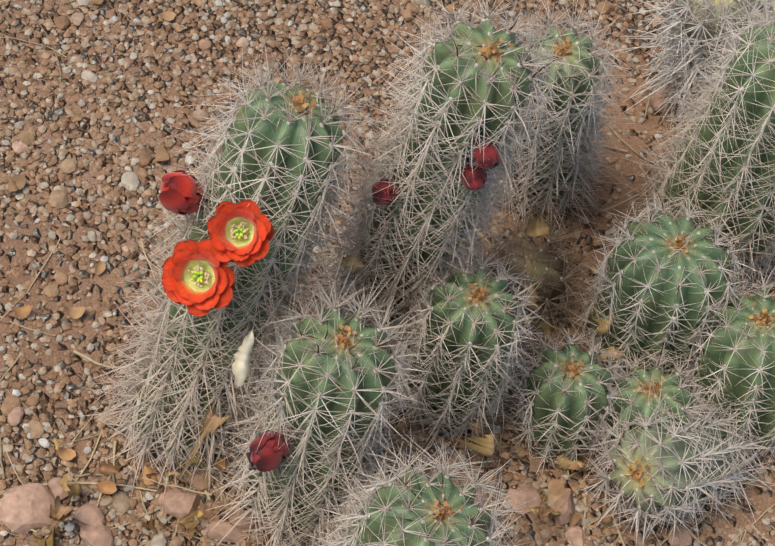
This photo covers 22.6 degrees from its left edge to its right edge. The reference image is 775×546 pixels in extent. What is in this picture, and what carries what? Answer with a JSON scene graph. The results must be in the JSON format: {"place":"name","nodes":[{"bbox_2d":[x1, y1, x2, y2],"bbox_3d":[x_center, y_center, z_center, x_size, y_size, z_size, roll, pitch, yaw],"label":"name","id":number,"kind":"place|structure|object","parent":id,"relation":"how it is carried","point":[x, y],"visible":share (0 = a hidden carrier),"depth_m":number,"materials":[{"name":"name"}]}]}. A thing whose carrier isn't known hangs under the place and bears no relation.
{"place":"outdoors","nodes":[
{"label":"outdoors","id":0,"kind":"place"},
{"bbox_2d":[0,0,774,545],"bbox_3d":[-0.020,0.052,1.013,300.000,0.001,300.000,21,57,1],"label":"ground","id":1,"kind":"structure","parent":0,"point":[104,282],"depth_m":1.05,"materials":[{"name":"soil"}]},
{"bbox_2d":[0,0,774,545],"bbox_3d":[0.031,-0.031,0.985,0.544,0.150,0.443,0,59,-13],"label":"dry grass and leaves","id":2,"kind":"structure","parent":1,"relation":"on","point":[240,368],"depth_m":0.98,"materials":[{"name":"plant"}]},
{"bbox_2d":[0,0,774,545],"bbox_3d":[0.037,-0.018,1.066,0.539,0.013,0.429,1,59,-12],"label":"pebbles","id":3,"kind":"object","parent":1,"relation":"on","point":[24,508],"visible":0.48,"depth_m":1.04,"materials":[{"name":"brown gravel"}]},
{"bbox_2d":[134,0,774,545],"bbox_3d":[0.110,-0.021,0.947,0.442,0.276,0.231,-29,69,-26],"label":"cactus stems","id":4,"kind":"object","parent":1,"relation":"on","point":[740,386],"visible":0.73,"depth_m":0.96,"materials":[{"name":"green plant"}]},
{"bbox_2d":[158,138,500,471],"bbox_3d":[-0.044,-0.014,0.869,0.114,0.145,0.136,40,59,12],"label":"flowers","id":5,"kind":"object","parent":4,"relation":"attached to","point":[196,281],"visible":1,"depth_m":0.84,"materials":[{"name":"red plant"}]},
{"bbox_2d":[150,133,503,476],"bbox_3d":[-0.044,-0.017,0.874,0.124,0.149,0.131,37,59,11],"label":"flower bristles","id":6,"kind":"object","parent":5,"relation":"attached to","point":[267,215],"visible":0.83,"depth_m":0.87},
{"bbox_2d":[72,0,774,545],"bbox_3d":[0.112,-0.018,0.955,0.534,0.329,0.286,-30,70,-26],"label":"cactus spines","id":7,"kind":"object","parent":4,"relation":"attached to","point":[678,70],"visible":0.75,"depth_m":0.94}
]}

